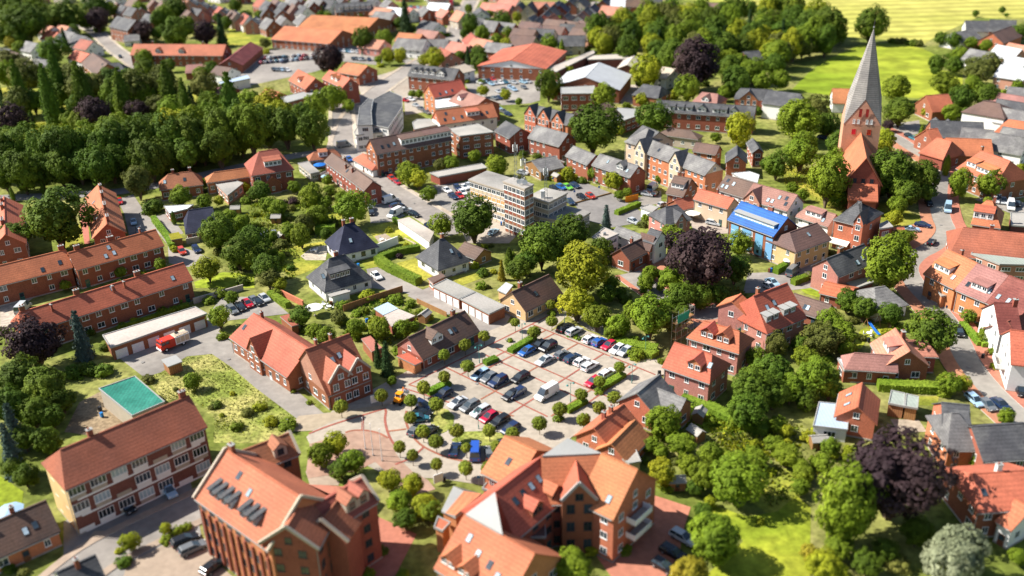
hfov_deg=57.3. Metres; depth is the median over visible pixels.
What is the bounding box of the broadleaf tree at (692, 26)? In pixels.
[678,18,701,37]
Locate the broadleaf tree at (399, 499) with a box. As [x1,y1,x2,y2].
[386,488,412,513]
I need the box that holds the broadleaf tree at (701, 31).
[697,27,715,41]
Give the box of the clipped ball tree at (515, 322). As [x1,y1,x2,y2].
[510,318,519,330]
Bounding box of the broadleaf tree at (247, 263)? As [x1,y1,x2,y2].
[238,247,260,270]
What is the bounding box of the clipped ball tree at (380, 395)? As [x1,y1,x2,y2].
[374,388,387,405]
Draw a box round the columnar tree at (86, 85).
[78,69,95,104]
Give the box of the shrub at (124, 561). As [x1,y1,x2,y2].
[114,553,133,569]
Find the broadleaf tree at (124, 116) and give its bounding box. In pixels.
[106,111,131,125]
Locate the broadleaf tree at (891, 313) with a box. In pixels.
[878,302,903,327]
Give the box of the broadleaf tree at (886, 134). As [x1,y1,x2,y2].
[879,127,896,148]
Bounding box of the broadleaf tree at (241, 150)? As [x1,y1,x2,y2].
[226,103,250,157]
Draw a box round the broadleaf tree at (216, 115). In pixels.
[203,104,235,143]
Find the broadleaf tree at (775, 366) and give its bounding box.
[748,353,795,382]
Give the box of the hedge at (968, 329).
[959,320,988,346]
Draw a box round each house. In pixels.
[0,195,29,263]
[0,244,76,305]
[5,50,29,63]
[10,262,194,343]
[18,41,43,59]
[31,58,47,67]
[38,25,57,39]
[40,30,61,46]
[51,554,104,575]
[56,24,77,32]
[60,30,78,45]
[66,50,89,66]
[67,227,166,288]
[68,34,96,50]
[73,39,104,55]
[81,52,114,73]
[85,183,126,244]
[102,62,130,72]
[108,16,149,42]
[111,0,126,4]
[112,2,120,17]
[115,4,126,16]
[122,7,141,21]
[124,0,141,6]
[124,34,141,46]
[130,41,232,66]
[139,8,149,16]
[140,13,157,27]
[146,0,158,13]
[159,166,203,200]
[180,9,199,21]
[185,0,199,10]
[185,64,208,79]
[190,7,209,22]
[196,1,210,10]
[205,4,217,20]
[205,168,250,193]
[208,0,229,2]
[209,65,240,81]
[212,6,226,21]
[212,84,240,95]
[215,7,229,23]
[226,10,239,28]
[235,13,251,30]
[239,13,251,32]
[241,0,251,3]
[244,16,262,34]
[244,149,293,190]
[252,0,264,12]
[258,0,276,10]
[258,17,282,36]
[260,5,274,20]
[265,176,281,194]
[271,0,280,5]
[273,6,290,20]
[274,1,289,10]
[275,15,295,26]
[284,0,302,6]
[286,3,298,21]
[288,69,326,93]
[292,13,307,26]
[293,5,315,18]
[303,0,321,13]
[306,148,341,168]
[311,0,325,6]
[322,0,337,14]
[322,70,359,103]
[334,1,372,16]
[336,0,347,2]
[336,62,377,85]
[357,39,391,56]
[367,0,381,6]
[368,7,393,16]
[371,11,399,20]
[379,0,399,7]
[387,7,401,15]
[391,38,430,58]
[394,32,427,41]
[395,308,479,369]
[408,7,418,22]
[415,20,446,32]
[416,29,444,38]
[417,6,434,21]
[423,79,466,114]
[426,39,449,52]
[427,2,453,12]
[434,8,452,25]
[436,47,460,67]
[445,41,473,61]
[449,10,464,29]
[449,64,474,80]
[449,90,499,120]
[458,241,492,264]
[461,33,478,43]
[468,37,493,46]
[470,17,485,32]
[472,7,490,19]
[480,2,500,10]
[481,20,500,38]
[483,42,514,56]
[488,3,514,17]
[494,120,529,153]
[497,0,520,6]
[498,22,518,38]
[498,274,562,321]
[509,28,538,36]
[509,34,540,45]
[510,2,525,18]
[518,20,542,28]
[520,1,537,19]
[524,103,575,139]
[525,14,537,21]
[527,123,576,160]
[528,28,557,40]
[533,2,554,8]
[534,16,544,23]
[537,3,549,16]
[541,10,552,18]
[542,5,561,15]
[542,18,565,25]
[542,25,568,36]
[544,13,559,20]
[553,0,560,7]
[556,2,570,16]
[557,35,585,54]
[559,19,578,23]
[559,23,574,33]
[560,12,574,20]
[565,145,596,180]
[566,0,577,14]
[568,27,593,47]
[572,12,588,21]
[572,102,621,116]
[573,403,642,450]
[574,0,591,14]
[575,6,594,21]
[575,23,586,27]
[589,3,599,12]
[591,153,646,194]
[592,227,618,256]
[597,0,610,7]
[599,5,621,17]
[610,0,628,8]
[610,232,655,272]
[614,225,641,248]
[616,374,692,430]
[625,0,646,12]
[628,125,673,146]
[632,84,671,107]
[642,228,665,263]
[647,204,691,232]
[654,66,679,89]
[656,100,756,133]
[661,128,702,148]
[665,171,698,205]
[692,92,727,103]
[692,142,722,165]
[693,185,738,227]
[717,175,753,202]
[725,145,747,175]
[734,88,772,115]
[742,50,763,63]
[743,183,804,221]
[746,138,763,167]
[761,90,804,119]
[765,222,831,268]
[794,205,837,236]
[810,244,871,290]
[829,88,849,112]
[829,201,883,250]
[833,382,880,440]
[841,328,938,384]
[913,128,941,150]
[915,94,952,120]
[918,137,962,170]
[921,249,979,310]
[924,401,975,466]
[925,117,983,138]
[939,29,981,48]
[942,462,1023,538]
[945,137,993,166]
[945,224,1023,259]
[952,263,1007,323]
[956,145,1023,198]
[959,127,993,138]
[961,48,1000,69]
[961,100,1011,130]
[966,422,1023,466]
[970,195,1003,229]
[977,297,1023,352]
[978,26,1022,50]
[983,131,1023,164]
[984,274,1023,314]
[989,92,1023,101]
[990,44,1023,59]
[992,64,1023,89]
[992,107,1023,124]
[992,329,1023,391]
[993,498,1023,549]
[994,119,1023,132]
[995,98,1023,110]
[1000,126,1023,136]
[1002,55,1023,66]
[1006,42,1023,50]
[1006,86,1023,95]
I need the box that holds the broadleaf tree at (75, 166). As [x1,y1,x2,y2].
[66,148,88,184]
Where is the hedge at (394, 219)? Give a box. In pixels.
[392,216,398,224]
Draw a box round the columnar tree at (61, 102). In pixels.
[58,92,63,106]
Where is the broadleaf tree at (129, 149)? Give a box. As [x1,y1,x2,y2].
[120,147,136,175]
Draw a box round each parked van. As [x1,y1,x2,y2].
[13,300,31,314]
[336,140,351,147]
[381,194,398,203]
[387,205,402,218]
[470,440,480,461]
[534,380,559,401]
[647,181,658,191]
[785,263,800,277]
[944,200,951,212]
[993,194,999,203]
[1006,197,1015,210]
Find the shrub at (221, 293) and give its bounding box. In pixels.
[214,288,226,297]
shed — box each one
[161,355,182,375]
[229,205,241,214]
[270,214,281,223]
[277,231,285,238]
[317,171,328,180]
[374,302,397,318]
[384,309,414,334]
[417,308,432,323]
[427,273,444,290]
[548,50,594,80]
[551,172,561,181]
[587,54,632,67]
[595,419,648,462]
[617,55,637,77]
[669,474,686,491]
[686,423,706,443]
[691,405,707,424]
[808,434,828,449]
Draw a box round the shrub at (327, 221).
[322,218,331,223]
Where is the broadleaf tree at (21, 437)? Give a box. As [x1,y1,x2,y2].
[1,424,36,451]
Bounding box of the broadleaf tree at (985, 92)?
[972,81,1000,104]
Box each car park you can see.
[241,49,381,84]
[370,203,404,222]
[424,182,470,211]
[465,74,539,104]
[558,184,640,226]
[912,224,923,237]
[975,198,1023,211]
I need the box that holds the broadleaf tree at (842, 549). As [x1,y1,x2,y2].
[822,534,855,560]
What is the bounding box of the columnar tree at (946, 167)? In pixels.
[941,154,950,175]
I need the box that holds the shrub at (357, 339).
[353,336,360,341]
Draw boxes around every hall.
[217,74,250,88]
[229,310,313,393]
[281,90,320,107]
[298,332,372,409]
[357,98,373,150]
[372,91,403,135]
[478,43,566,80]
[552,62,630,103]
[612,107,640,135]
[731,171,759,182]
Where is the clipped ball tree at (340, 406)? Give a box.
[333,399,348,415]
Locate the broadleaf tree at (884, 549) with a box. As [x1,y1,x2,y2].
[871,536,900,562]
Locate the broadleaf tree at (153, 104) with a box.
[147,94,166,114]
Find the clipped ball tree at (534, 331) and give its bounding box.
[527,326,541,341]
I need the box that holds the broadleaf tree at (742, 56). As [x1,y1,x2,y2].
[735,53,750,62]
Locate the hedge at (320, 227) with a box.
[314,223,335,234]
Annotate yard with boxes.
[0,298,32,326]
[65,392,121,434]
[157,214,182,233]
[413,6,458,10]
[597,496,690,575]
[621,85,638,103]
[634,191,660,205]
[690,216,727,233]
[744,264,812,292]
[891,419,925,431]
[893,120,919,134]
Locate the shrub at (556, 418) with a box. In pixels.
[552,415,564,421]
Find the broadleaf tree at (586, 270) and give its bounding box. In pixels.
[555,239,611,291]
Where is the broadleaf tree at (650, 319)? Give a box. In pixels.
[630,291,671,339]
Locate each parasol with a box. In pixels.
[307,303,322,315]
[685,210,699,219]
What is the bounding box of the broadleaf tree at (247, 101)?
[239,98,262,111]
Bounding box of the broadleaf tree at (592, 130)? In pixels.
[568,101,625,152]
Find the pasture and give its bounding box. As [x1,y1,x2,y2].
[792,43,962,97]
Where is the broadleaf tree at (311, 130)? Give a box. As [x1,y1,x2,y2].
[295,109,330,150]
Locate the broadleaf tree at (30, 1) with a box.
[20,0,48,6]
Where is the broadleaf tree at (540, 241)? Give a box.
[517,221,566,270]
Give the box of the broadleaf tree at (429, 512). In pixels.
[419,500,443,523]
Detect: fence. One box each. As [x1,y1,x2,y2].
[343,286,402,311]
[417,298,446,316]
[575,192,610,202]
[625,194,637,202]
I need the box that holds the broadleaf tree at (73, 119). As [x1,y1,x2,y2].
[66,110,86,128]
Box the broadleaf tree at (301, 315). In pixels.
[287,305,311,326]
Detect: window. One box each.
[0,286,6,291]
[0,557,9,567]
[14,247,21,252]
[43,538,51,547]
[60,270,67,276]
[68,484,85,498]
[72,499,90,514]
[81,315,89,321]
[90,475,107,488]
[93,489,110,504]
[96,311,101,317]
[97,321,105,328]
[98,505,115,519]
[111,317,117,323]
[111,466,127,478]
[118,258,125,264]
[118,495,135,509]
[121,302,127,309]
[130,255,137,260]
[131,457,147,469]
[132,264,138,270]
[135,470,151,485]
[138,486,155,500]
[144,261,150,267]
[148,305,155,311]
[154,248,160,254]
[154,461,170,475]
[158,477,174,491]
[170,439,186,451]
[173,297,178,303]
[174,453,189,466]
[189,431,204,443]
[192,444,207,458]
[196,459,210,473]
[273,548,282,556]
[276,564,285,572]
[284,460,291,468]
[284,537,292,544]
[298,550,307,558]
[300,566,309,574]
[321,557,325,570]
[362,510,369,519]
[364,523,370,534]
[365,537,372,548]
[367,552,374,562]
[542,203,547,209]
[546,525,551,535]
[549,567,556,575]
[553,506,559,512]
[554,520,560,527]
[554,535,560,542]
[582,216,588,223]
[591,435,596,442]
[600,517,607,524]
[600,530,606,540]
[600,545,606,555]
[608,447,613,454]
[618,527,623,538]
[618,542,622,552]
[619,511,623,522]
[632,499,637,510]
[633,488,637,498]
[634,400,639,407]
[646,488,650,498]
[669,371,674,378]
[691,341,696,347]
[698,382,704,388]
[702,344,709,351]
[728,310,733,317]
[729,352,734,359]
[823,431,835,436]
[850,372,856,378]
[850,425,857,432]
[853,412,859,418]
[866,373,871,379]
[904,359,910,364]
[910,372,919,377]
[957,491,962,500]
[964,516,971,529]
[968,505,973,514]
[974,300,979,306]
[981,526,988,533]
[983,514,991,520]
[987,263,995,268]
[1001,267,1010,271]
[1014,530,1019,539]
[1015,268,1023,271]
[1016,461,1023,466]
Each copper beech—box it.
[0,101,33,126]
[0,313,69,369]
[73,95,111,123]
[83,6,111,32]
[122,99,150,117]
[133,19,153,42]
[190,19,216,43]
[311,43,344,71]
[664,226,732,290]
[671,34,719,85]
[843,423,959,520]
[882,119,893,128]
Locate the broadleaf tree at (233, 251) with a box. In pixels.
[219,233,254,270]
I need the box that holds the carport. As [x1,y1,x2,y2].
[168,232,182,246]
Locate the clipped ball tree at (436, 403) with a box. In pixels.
[428,397,443,410]
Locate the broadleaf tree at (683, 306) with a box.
[673,302,692,324]
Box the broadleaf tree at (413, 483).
[400,472,423,497]
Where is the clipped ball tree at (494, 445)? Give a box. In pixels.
[490,440,499,451]
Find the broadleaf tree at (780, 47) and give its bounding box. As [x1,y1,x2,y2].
[761,39,790,61]
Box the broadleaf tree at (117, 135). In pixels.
[96,116,130,174]
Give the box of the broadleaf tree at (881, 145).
[877,138,894,160]
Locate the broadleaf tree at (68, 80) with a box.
[62,72,92,96]
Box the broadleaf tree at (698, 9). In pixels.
[693,7,705,14]
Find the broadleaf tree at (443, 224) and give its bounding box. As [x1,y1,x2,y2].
[426,212,453,235]
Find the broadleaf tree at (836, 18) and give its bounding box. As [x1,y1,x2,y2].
[813,5,848,38]
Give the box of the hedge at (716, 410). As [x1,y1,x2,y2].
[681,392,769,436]
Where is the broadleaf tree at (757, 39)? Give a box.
[746,28,768,50]
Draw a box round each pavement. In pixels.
[39,487,197,575]
[79,27,130,67]
[103,518,201,575]
[104,31,129,53]
[326,0,464,149]
[328,110,446,236]
[351,105,452,216]
[355,0,479,147]
[616,275,717,322]
[639,270,714,307]
[890,128,1023,407]
[892,140,1008,422]
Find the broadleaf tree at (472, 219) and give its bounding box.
[451,192,496,243]
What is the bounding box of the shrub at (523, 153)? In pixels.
[519,150,526,156]
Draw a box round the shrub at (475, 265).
[470,261,479,268]
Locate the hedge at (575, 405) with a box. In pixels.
[565,398,588,413]
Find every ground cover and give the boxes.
[220,223,298,278]
[241,189,367,266]
[340,295,416,344]
[564,334,655,361]
[680,413,820,506]
[727,286,827,354]
[785,158,829,201]
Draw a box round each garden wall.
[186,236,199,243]
[193,284,243,303]
[281,290,303,305]
[377,236,397,251]
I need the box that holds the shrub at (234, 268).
[228,264,237,270]
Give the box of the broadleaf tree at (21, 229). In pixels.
[0,221,35,245]
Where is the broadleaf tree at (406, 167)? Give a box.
[395,160,419,186]
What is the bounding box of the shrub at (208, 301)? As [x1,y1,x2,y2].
[201,295,215,305]
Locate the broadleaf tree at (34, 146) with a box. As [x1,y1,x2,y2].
[23,128,41,160]
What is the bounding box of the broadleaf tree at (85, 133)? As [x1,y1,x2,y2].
[72,128,93,147]
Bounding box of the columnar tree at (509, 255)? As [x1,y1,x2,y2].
[503,247,513,273]
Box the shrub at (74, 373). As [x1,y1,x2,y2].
[63,364,84,380]
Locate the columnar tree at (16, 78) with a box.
[8,59,27,112]
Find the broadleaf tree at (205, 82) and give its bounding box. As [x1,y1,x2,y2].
[188,69,218,97]
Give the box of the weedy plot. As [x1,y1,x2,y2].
[144,354,296,442]
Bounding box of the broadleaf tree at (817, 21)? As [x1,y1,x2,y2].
[803,15,829,32]
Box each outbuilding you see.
[215,180,243,204]
[818,281,858,309]
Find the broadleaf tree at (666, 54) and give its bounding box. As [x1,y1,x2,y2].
[657,38,685,67]
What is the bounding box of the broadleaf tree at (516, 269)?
[505,256,531,280]
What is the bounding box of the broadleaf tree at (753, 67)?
[740,56,766,85]
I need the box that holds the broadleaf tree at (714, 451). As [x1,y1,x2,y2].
[696,441,724,463]
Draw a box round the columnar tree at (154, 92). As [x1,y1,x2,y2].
[151,88,158,99]
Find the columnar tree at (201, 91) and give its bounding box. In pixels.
[198,89,206,109]
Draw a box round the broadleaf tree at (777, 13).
[766,9,781,25]
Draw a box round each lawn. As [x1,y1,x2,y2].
[0,476,22,506]
[57,224,86,248]
[194,272,253,287]
[279,242,324,276]
[301,206,341,220]
[362,258,377,268]
[367,222,420,245]
[397,258,431,280]
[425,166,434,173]
[451,272,485,284]
[690,406,743,431]
[701,496,810,575]
[743,467,799,512]
[801,288,819,297]
[855,323,902,348]
[919,396,938,405]
[934,361,947,378]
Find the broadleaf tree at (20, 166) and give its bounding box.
[2,148,40,194]
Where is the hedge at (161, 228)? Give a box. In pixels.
[150,215,174,249]
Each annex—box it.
[164,204,193,220]
[280,314,298,333]
[298,161,319,181]
[352,153,377,176]
[354,126,382,151]
[361,336,381,361]
[396,353,421,373]
[412,118,437,130]
[434,98,459,109]
[441,486,480,537]
[497,282,512,298]
[530,524,545,545]
[622,450,640,469]
[667,196,693,216]
[813,401,848,442]
[971,252,1023,279]
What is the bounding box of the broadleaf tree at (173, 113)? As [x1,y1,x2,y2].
[159,107,181,124]
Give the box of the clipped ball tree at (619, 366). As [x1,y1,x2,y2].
[613,361,625,373]
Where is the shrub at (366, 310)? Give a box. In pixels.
[359,306,369,314]
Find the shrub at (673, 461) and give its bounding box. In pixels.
[670,457,678,466]
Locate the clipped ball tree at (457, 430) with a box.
[448,423,464,441]
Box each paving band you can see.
[309,408,383,433]
[345,429,388,437]
[361,416,363,429]
[384,408,394,443]
[395,447,424,464]
[401,387,473,409]
[404,411,485,461]
[409,384,513,415]
[410,310,559,383]
[444,366,547,416]
[468,333,553,378]
[481,343,578,399]
[485,355,592,404]
[496,348,606,396]
[509,353,602,413]
[532,324,655,374]
[551,364,628,415]
[589,368,637,401]
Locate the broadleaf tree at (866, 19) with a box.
[854,3,891,42]
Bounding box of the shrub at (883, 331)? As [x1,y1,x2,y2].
[881,328,890,334]
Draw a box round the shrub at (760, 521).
[756,518,764,525]
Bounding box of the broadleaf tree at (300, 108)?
[291,101,315,118]
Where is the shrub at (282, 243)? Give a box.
[272,238,287,248]
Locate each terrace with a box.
[301,245,326,259]
[375,233,390,242]
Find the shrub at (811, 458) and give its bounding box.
[807,454,819,466]
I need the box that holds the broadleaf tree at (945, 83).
[928,71,960,93]
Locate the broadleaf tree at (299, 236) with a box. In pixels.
[289,222,311,248]
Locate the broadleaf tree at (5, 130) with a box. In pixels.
[0,128,9,134]
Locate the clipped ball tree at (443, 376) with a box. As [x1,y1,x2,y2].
[438,370,450,383]
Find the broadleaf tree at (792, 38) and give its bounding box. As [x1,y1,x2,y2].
[781,26,803,62]
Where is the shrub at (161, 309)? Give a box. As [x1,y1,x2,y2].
[156,306,168,311]
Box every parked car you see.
[118,197,122,204]
[123,504,137,514]
[130,218,136,225]
[135,225,142,233]
[164,484,178,499]
[169,531,200,549]
[177,246,186,254]
[177,539,206,557]
[191,244,201,252]
[198,558,222,575]
[225,303,238,314]
[234,301,246,311]
[241,298,253,307]
[248,295,255,304]
[253,296,264,306]
[258,292,270,302]
[346,155,352,161]
[368,208,374,215]
[370,270,382,279]
[387,174,394,180]
[389,202,404,207]
[393,178,401,184]
[402,207,412,211]
[406,96,415,100]
[406,423,421,437]
[407,210,420,217]
[412,406,433,416]
[413,412,429,423]
[415,397,431,410]
[425,424,439,437]
[434,386,453,399]
[441,186,452,192]
[447,193,458,199]
[447,395,468,408]
[448,442,461,457]
[453,183,460,190]
[455,191,464,198]
[458,188,466,194]
[458,397,480,412]
[459,184,469,189]
[469,402,491,417]
[470,366,490,380]
[478,409,498,423]
[479,370,497,383]
[484,446,492,460]
[487,228,499,235]
[487,372,508,387]
[489,412,510,427]
[500,423,520,434]
[501,387,517,401]
[502,420,521,428]
[504,111,512,115]
[510,369,530,383]
[511,385,526,399]
[517,169,528,174]
[517,344,535,356]
[519,79,527,83]
[532,338,546,350]
[534,354,553,366]
[538,338,557,352]
[548,184,558,190]
[553,349,570,359]
[555,183,566,189]
[556,322,574,333]
[563,183,573,189]
[563,352,581,363]
[565,326,583,336]
[567,197,574,204]
[569,181,580,188]
[573,356,590,366]
[576,193,586,199]
[580,360,599,371]
[581,334,598,343]
[584,374,600,387]
[585,192,595,198]
[591,337,607,346]
[597,367,616,378]
[600,339,615,350]
[608,342,624,354]
[616,344,633,356]
[627,216,637,224]
[641,190,652,196]
[649,554,672,575]
[651,191,659,196]
[656,201,666,207]
[658,540,687,560]
[668,526,694,547]
[705,218,719,225]
[761,281,775,288]
[764,277,779,285]
[816,134,826,139]
[903,225,919,231]
[904,132,912,136]
[914,221,931,227]
[924,200,933,206]
[926,238,936,245]
[955,324,964,337]
[964,391,983,407]
[980,396,997,411]
[989,396,1011,409]
[1000,196,1006,203]
[1015,199,1020,206]
[1015,386,1023,397]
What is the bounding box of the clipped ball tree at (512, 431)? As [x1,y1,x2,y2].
[505,427,519,436]
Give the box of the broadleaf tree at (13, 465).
[0,452,25,476]
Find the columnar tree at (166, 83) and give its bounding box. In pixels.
[157,60,177,97]
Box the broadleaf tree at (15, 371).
[0,351,47,393]
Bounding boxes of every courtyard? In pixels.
[120,297,322,417]
[124,543,230,575]
[306,472,338,484]
[309,484,415,575]
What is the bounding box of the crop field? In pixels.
[694,0,1023,43]
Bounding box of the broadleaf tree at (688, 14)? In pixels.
[677,7,699,23]
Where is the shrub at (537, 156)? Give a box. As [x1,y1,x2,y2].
[532,153,541,158]
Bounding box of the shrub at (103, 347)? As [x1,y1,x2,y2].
[98,343,108,351]
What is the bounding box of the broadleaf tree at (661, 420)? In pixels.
[644,404,682,442]
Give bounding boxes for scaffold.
[671,306,694,339]
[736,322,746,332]
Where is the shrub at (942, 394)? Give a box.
[937,390,952,398]
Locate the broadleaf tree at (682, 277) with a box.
[679,274,698,287]
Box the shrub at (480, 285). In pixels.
[475,280,487,289]
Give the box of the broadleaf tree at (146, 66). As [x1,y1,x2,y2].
[133,56,153,76]
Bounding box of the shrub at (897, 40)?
[894,37,900,43]
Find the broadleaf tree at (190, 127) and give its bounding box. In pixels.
[173,111,204,165]
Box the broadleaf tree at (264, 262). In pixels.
[250,253,281,276]
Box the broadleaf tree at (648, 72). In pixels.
[629,53,664,84]
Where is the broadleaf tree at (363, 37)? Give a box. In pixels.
[351,25,374,49]
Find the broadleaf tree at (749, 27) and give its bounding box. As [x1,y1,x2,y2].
[740,20,764,35]
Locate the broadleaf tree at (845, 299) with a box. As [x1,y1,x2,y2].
[835,286,858,313]
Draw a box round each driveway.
[120,195,207,266]
[367,267,421,294]
[408,287,509,331]
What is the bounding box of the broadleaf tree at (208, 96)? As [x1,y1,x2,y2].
[196,91,221,108]
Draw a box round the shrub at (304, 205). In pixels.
[301,202,310,207]
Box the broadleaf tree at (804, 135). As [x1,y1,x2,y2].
[793,130,818,146]
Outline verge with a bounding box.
[551,316,647,362]
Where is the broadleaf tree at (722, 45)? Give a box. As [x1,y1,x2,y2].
[715,37,732,61]
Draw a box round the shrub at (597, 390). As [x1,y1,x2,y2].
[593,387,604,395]
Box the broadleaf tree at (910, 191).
[889,179,922,205]
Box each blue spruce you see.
[0,422,31,482]
[2,402,32,453]
[69,310,95,361]
[600,204,612,229]
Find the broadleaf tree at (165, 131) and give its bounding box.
[151,109,185,166]
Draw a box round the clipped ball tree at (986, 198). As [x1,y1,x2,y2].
[983,196,992,201]
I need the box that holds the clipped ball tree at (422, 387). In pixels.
[416,380,429,398]
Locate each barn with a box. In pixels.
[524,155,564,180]
[962,20,989,37]
[989,19,1016,33]
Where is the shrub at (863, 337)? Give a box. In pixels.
[857,335,866,340]
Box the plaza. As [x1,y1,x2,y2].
[359,71,423,114]
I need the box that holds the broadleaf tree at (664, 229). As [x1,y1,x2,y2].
[660,224,686,249]
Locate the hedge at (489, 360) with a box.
[482,355,499,365]
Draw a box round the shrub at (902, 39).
[900,37,906,43]
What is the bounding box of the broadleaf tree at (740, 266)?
[721,254,752,284]
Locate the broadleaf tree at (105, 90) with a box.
[98,78,113,103]
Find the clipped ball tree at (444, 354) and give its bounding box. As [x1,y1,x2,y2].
[438,349,449,364]
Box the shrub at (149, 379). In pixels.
[141,374,155,384]
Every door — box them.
[19,292,25,299]
[21,549,31,561]
[85,279,90,287]
[115,347,128,358]
[132,341,144,353]
[148,335,158,347]
[163,330,174,335]
[179,324,190,332]
[185,294,190,301]
[194,319,205,330]
[434,289,439,299]
[440,292,445,301]
[447,295,452,305]
[452,267,455,275]
[453,298,458,308]
[462,303,467,312]
[469,306,474,316]
[476,310,481,320]
[482,313,488,323]
[547,539,550,548]
[675,484,679,490]
[927,291,931,299]
[996,533,1004,546]
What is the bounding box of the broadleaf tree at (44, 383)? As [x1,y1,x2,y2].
[20,363,65,402]
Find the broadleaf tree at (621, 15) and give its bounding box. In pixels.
[611,6,633,26]
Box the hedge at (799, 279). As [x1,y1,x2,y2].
[790,274,808,285]
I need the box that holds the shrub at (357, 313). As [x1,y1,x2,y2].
[350,309,360,317]
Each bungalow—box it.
[0,499,62,573]
[183,206,214,239]
[306,250,373,301]
[324,217,378,261]
[415,232,470,278]
[794,293,835,324]
[856,286,908,321]
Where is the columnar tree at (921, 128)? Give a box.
[917,125,924,134]
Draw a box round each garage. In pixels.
[397,217,433,248]
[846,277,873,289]
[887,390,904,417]
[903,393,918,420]
[1009,212,1023,232]
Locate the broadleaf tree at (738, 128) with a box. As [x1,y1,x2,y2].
[725,111,756,147]
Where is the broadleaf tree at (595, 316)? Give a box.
[581,303,611,331]
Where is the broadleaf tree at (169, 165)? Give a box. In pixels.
[155,139,179,173]
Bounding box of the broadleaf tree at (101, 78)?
[90,73,104,97]
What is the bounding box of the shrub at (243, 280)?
[236,275,251,285]
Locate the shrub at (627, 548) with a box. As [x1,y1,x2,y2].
[621,544,631,556]
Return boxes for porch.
[327,289,349,304]
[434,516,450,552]
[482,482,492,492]
[837,358,854,382]
[938,291,946,307]
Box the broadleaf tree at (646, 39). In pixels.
[641,32,662,55]
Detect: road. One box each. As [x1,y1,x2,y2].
[1,148,342,200]
[49,495,200,575]
[78,25,133,68]
[332,104,462,235]
[333,0,476,148]
[345,46,418,63]
[620,271,718,319]
[890,131,1023,422]
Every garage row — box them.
[102,306,207,359]
[429,163,487,184]
[432,278,474,308]
[460,292,505,324]
[640,204,658,219]
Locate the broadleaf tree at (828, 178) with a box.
[806,153,853,207]
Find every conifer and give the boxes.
[0,87,4,107]
[40,96,45,120]
[60,27,72,52]
[187,86,195,104]
[216,13,229,45]
[373,339,381,369]
[379,341,396,377]
[398,0,414,32]
[464,46,470,64]
[497,259,505,281]
[746,10,752,22]
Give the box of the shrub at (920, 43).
[915,39,923,46]
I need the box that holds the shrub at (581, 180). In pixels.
[575,176,586,183]
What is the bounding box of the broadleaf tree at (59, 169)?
[45,151,74,187]
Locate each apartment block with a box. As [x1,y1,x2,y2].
[324,152,382,205]
[365,125,452,176]
[431,103,497,135]
[624,128,724,192]
[662,342,731,401]
[686,320,754,375]
[716,282,806,353]
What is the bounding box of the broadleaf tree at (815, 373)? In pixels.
[795,354,838,395]
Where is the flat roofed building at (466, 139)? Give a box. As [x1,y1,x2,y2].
[450,123,493,158]
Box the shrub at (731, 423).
[725,417,738,428]
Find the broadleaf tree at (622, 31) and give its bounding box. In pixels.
[612,23,625,37]
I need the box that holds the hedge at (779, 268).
[772,262,788,274]
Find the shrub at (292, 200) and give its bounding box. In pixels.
[283,196,299,204]
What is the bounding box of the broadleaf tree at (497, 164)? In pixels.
[485,154,508,174]
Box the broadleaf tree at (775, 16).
[754,8,783,26]
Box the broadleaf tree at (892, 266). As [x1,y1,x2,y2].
[861,232,918,288]
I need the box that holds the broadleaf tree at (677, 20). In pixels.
[665,10,686,27]
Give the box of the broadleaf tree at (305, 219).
[294,211,315,232]
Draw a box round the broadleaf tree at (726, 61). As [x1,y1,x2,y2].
[717,54,740,77]
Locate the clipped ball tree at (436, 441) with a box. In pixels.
[428,434,443,452]
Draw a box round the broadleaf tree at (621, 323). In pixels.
[605,314,630,335]
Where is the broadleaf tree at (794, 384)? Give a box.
[779,372,804,404]
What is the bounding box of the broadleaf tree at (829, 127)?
[815,111,840,136]
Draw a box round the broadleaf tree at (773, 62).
[763,53,786,75]
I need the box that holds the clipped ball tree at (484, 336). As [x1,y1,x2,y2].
[478,330,489,345]
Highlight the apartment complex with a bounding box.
[433,435,658,575]
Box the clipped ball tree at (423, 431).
[415,424,430,442]
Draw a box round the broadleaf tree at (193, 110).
[179,104,204,119]
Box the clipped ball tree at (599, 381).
[593,375,605,388]
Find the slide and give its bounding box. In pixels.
[863,316,880,334]
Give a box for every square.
[294,403,391,430]
[306,431,434,494]
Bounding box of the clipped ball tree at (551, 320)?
[545,315,557,326]
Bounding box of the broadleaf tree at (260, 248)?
[252,241,271,256]
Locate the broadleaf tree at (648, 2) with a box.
[636,0,659,15]
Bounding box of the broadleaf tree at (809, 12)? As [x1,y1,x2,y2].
[796,6,818,20]
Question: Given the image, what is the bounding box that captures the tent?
[0,502,23,517]
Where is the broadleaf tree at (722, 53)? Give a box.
[716,48,737,64]
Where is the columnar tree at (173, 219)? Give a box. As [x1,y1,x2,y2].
[171,211,176,224]
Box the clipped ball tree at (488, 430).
[482,423,495,441]
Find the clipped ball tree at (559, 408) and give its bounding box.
[552,402,567,415]
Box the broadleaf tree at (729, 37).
[714,30,739,52]

